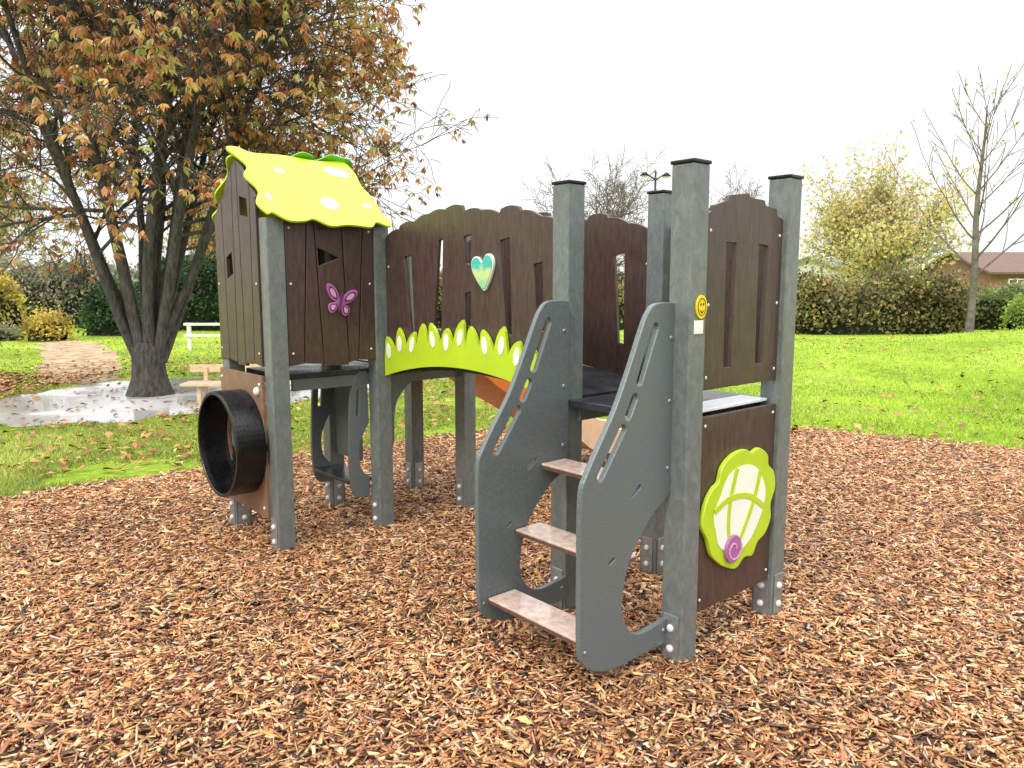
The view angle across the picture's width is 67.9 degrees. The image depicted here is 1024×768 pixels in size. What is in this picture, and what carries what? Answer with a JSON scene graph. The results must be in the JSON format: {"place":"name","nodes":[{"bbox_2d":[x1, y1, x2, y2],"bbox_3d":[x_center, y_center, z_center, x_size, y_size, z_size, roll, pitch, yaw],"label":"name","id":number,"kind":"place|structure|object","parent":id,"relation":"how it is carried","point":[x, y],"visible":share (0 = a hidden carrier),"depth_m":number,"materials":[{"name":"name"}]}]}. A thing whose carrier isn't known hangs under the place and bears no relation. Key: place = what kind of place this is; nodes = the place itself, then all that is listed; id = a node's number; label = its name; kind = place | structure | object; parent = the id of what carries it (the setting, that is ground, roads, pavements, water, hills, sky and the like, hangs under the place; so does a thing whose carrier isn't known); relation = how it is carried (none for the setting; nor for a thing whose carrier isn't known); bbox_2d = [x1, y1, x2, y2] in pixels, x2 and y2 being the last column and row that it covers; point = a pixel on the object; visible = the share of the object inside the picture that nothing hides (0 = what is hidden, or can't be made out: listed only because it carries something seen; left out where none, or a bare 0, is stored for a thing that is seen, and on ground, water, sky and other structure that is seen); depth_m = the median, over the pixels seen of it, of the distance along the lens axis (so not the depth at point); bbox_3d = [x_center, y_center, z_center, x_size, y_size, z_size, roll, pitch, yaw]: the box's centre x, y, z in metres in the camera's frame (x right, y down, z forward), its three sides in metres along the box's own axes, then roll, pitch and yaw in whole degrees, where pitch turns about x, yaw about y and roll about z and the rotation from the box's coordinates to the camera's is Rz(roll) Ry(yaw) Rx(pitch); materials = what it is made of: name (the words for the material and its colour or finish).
{"place":"outdoors","nodes":[
{"label":"outdoors","id":0,"kind":"place"},
{"bbox_2d":[0,377,13,390],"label":"leafy ground","id":1,"kind":"structure","parent":0,"point":[5,383],"depth_m":11.46,"materials":[{"name":"brown plant"}]},
{"bbox_2d":[32,341,121,383],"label":"dirt path","id":2,"kind":"structure","parent":0,"point":[78,352],"depth_m":15.34,"materials":[{"name":"brown soil"}]},
{"bbox_2d":[0,378,368,426],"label":"footpath","id":3,"kind":"structure","parent":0,"point":[46,411],"depth_m":9.51,"materials":[{"name":"concrete"}]},
{"bbox_2d":[180,364,290,403],"bbox_3d":[-3.420,0.002,9.681,1.450,0.470,0.385,0,8,-2],"label":"park bench","id":4,"kind":"object","parent":3,"relation":"on","point":[205,384],"visible":0.42,"depth_m":9.78,"materials":[{"name":"brown wood"}]},
{"bbox_2d":[0,424,1023,767],"bbox_3d":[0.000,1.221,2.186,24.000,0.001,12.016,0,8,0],"label":"mulch ground","id":5,"kind":"structure","parent":0,"point":[458,716],"depth_m":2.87,"materials":[{"name":"brown wood"}]},
{"bbox_2d":[198,146,803,671],"bbox_3d":[0.263,-0.172,4.481,3.238,2.372,3.056,-7,10,-41],"label":"play structure","id":6,"kind":"object","parent":5,"relation":"on","point":[328,286],"visible":0.99,"depth_m":3.47,"materials":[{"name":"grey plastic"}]},
{"bbox_2d":[0,327,1023,498],"bbox_3d":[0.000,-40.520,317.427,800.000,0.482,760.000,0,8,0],"label":"lawn ground","id":7,"kind":"structure","parent":0,"point":[94,472],"depth_m":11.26,"materials":[{"name":"green plant"}]},
{"bbox_2d":[0,313,27,341],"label":"shrub","id":8,"kind":"object","parent":7,"relation":"on","point":[9,334],"visible":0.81,"depth_m":20.27,"materials":[{"name":"green plant"}]},
{"bbox_2d":[0,265,31,332],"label":"shrub","id":9,"kind":"object","parent":7,"relation":"on","point":[9,299],"visible":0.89,"depth_m":22.29,"materials":[{"name":"yellow plant"}]},
{"bbox_2d":[13,293,78,341],"bbox_3d":[-12.438,-1.776,20.264,1.443,1.296,1.455,0,8,0],"label":"shrub","id":10,"kind":"object","parent":7,"relation":"on","point":[49,327],"visible":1,"depth_m":20.03,"materials":[{"name":"yellow plant"}]},
{"bbox_2d":[0,130,92,265],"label":"distant tree","id":11,"kind":"object","parent":7,"relation":"on","point":[5,230],"visible":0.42,"depth_m":36.22,"materials":[{"name":"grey plant"}]},
{"bbox_2d":[0,246,138,327],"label":"shrub","id":12,"kind":"object","parent":7,"relation":"on","point":[67,300],"visible":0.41,"depth_m":25.91,"materials":[{"name":"green plant"}]},
{"bbox_2d":[77,270,140,335],"bbox_3d":[-11.842,-2.382,22.464,1.847,1.958,1.809,0,8,0],"label":"evergreen hedge","id":13,"kind":"object","parent":7,"relation":"on","point":[99,320],"visible":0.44,"depth_m":22.00,"materials":[{"name":"green plant"}]},
{"bbox_2d":[133,246,219,330],"bbox_3d":[-9.441,-3.186,25.068,6.412,2.927,2.418,0,8,0],"label":"evergreen hedge","id":14,"kind":"object","parent":7,"relation":"on","point":[202,308],"visible":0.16,"depth_m":24.43,"materials":[{"name":"green plant"}]},
{"bbox_2d":[162,154,215,257],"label":"distant tree","id":15,"kind":"object","parent":7,"relation":"on","point":[195,241],"visible":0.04,"depth_m":41.88,"materials":[{"name":"grey plant"}]},
{"bbox_2d":[183,323,219,348],"bbox_3d":[-5.350,-1.107,17.602,4.400,0.620,0.100,0,8,-2],"label":"rail fence","id":16,"kind":"object","parent":7,"relation":"on","point":[189,335],"visible":0.26,"depth_m":17.49,"materials":[{"name":"white paint"}]},
{"bbox_2d":[0,0,497,396],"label":"chestnut tree","id":17,"kind":"object","parent":7,"relation":"on","point":[147,49],"visible":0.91,"depth_m":9.73,"materials":[{"name":"brown plant"}]},
{"bbox_2d":[2,258,925,290],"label":"distant wood","id":18,"kind":"object","parent":7,"relation":"on","point":[620,276],"depth_m":77.32,"materials":[{"name":"green plant"}]},
{"bbox_2d":[0,328,1023,766],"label":"fallen leaves","id":19,"kind":"object","parent":7,"relation":"on","point":[8,384],"visible":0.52,"depth_m":8.08,"materials":[{"name":"brown plant"}]},
{"bbox_2d":[437,264,623,329],"bbox_3d":[1.298,-3.000,25.789,14.152,2.378,2.407,1,8,8],"label":"hedge","id":20,"kind":"object","parent":7,"relation":"on","point":[620,304],"visible":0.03,"depth_m":25.29,"materials":[{"name":"green plant"}]},
{"bbox_2d":[522,145,666,283],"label":"leafless tree","id":21,"kind":"object","parent":7,"relation":"on","point":[622,199],"visible":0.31,"depth_m":41.43,"materials":[{"name":"grey plant"}]},
{"bbox_2d":[640,171,670,190],"bbox_3d":[5.700,-5.509,30.542,1.320,5.950,0.400,-2,8,-11],"label":"street lamp","id":22,"kind":"object","parent":7,"relation":"on","point":[655,178],"visible":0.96,"depth_m":30.16,"materials":[{"name":"grey metal"}]},
{"bbox_2d":[709,162,768,205],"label":"leafless tree","id":23,"kind":"object","parent":7,"relation":"on","point":[748,188],"visible":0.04,"depth_m":48.27,"materials":[{"name":"grey plant"}]},
{"bbox_2d":[795,251,982,334],"bbox_3d":[11.170,-2.795,23.270,6.143,2.578,2.362,0,8,-3],"label":"hedge","id":24,"kind":"object","parent":7,"relation":"on","point":[886,301],"visible":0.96,"depth_m":22.68,"materials":[{"name":"green plant"}]},
{"bbox_2d":[789,129,1002,285],"bbox_3d":[16.520,-7.034,34.070,7.623,8.254,10.110,0,8,0],"label":"yellowing tree","id":25,"kind":"object","parent":7,"relation":"on","point":[884,237],"visible":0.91,"depth_m":33.25,"materials":[{"name":"yellow plant"}]},
{"bbox_2d":[888,64,1023,332],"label":"bare tree","id":26,"kind":"object","parent":7,"relation":"on","point":[972,297],"visible":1,"depth_m":21.91,"materials":[{"name":"grey plant"}]},
{"bbox_2d":[914,252,1023,291],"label":"bungalow","id":27,"kind":"object","parent":7,"relation":"on","point":[1008,267],"visible":0.31,"depth_m":44.34,"materials":[{"name":"brick"},{"name":"roof tile"},{"name":"glass"}]},
{"bbox_2d":[1008,279,1023,289],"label":"window","id":28,"kind":"structure","parent":27,"relation":"in","point":[1009,280],"depth_m":42.83,"materials":[{"name":"white glass"}]},
{"bbox_2d":[966,279,1023,329],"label":"hedge","id":29,"kind":"object","parent":7,"relation":"on","point":[988,315],"visible":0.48,"depth_m":24.95,"materials":[{"name":"green plant"}]},
{"bbox_2d":[979,278,1023,299],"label":"shrub","id":30,"kind":"object","parent":7,"relation":"on","point":[1021,282],"visible":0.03,"depth_m":31.09,"materials":[{"name":"green plant"}]},
{"bbox_2d":[998,287,1023,330],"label":"shrub","id":31,"kind":"object","parent":7,"relation":"on","point":[1016,320],"visible":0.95,"depth_m":23.33,"materials":[{"name":"green plant"}]},
{"bbox_2d":[0,0,1023,271],"label":"sky","id":32,"kind":"structure","parent":0,"point":[767,87],"materials":[{"name":"white"}]},
{"bbox_2d":[798,253,847,284],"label":"white house","id":33,"kind":"structure","parent":0,"point":[808,267],"depth_m":50.04,"materials":[{"name":"stone"}]}
]}

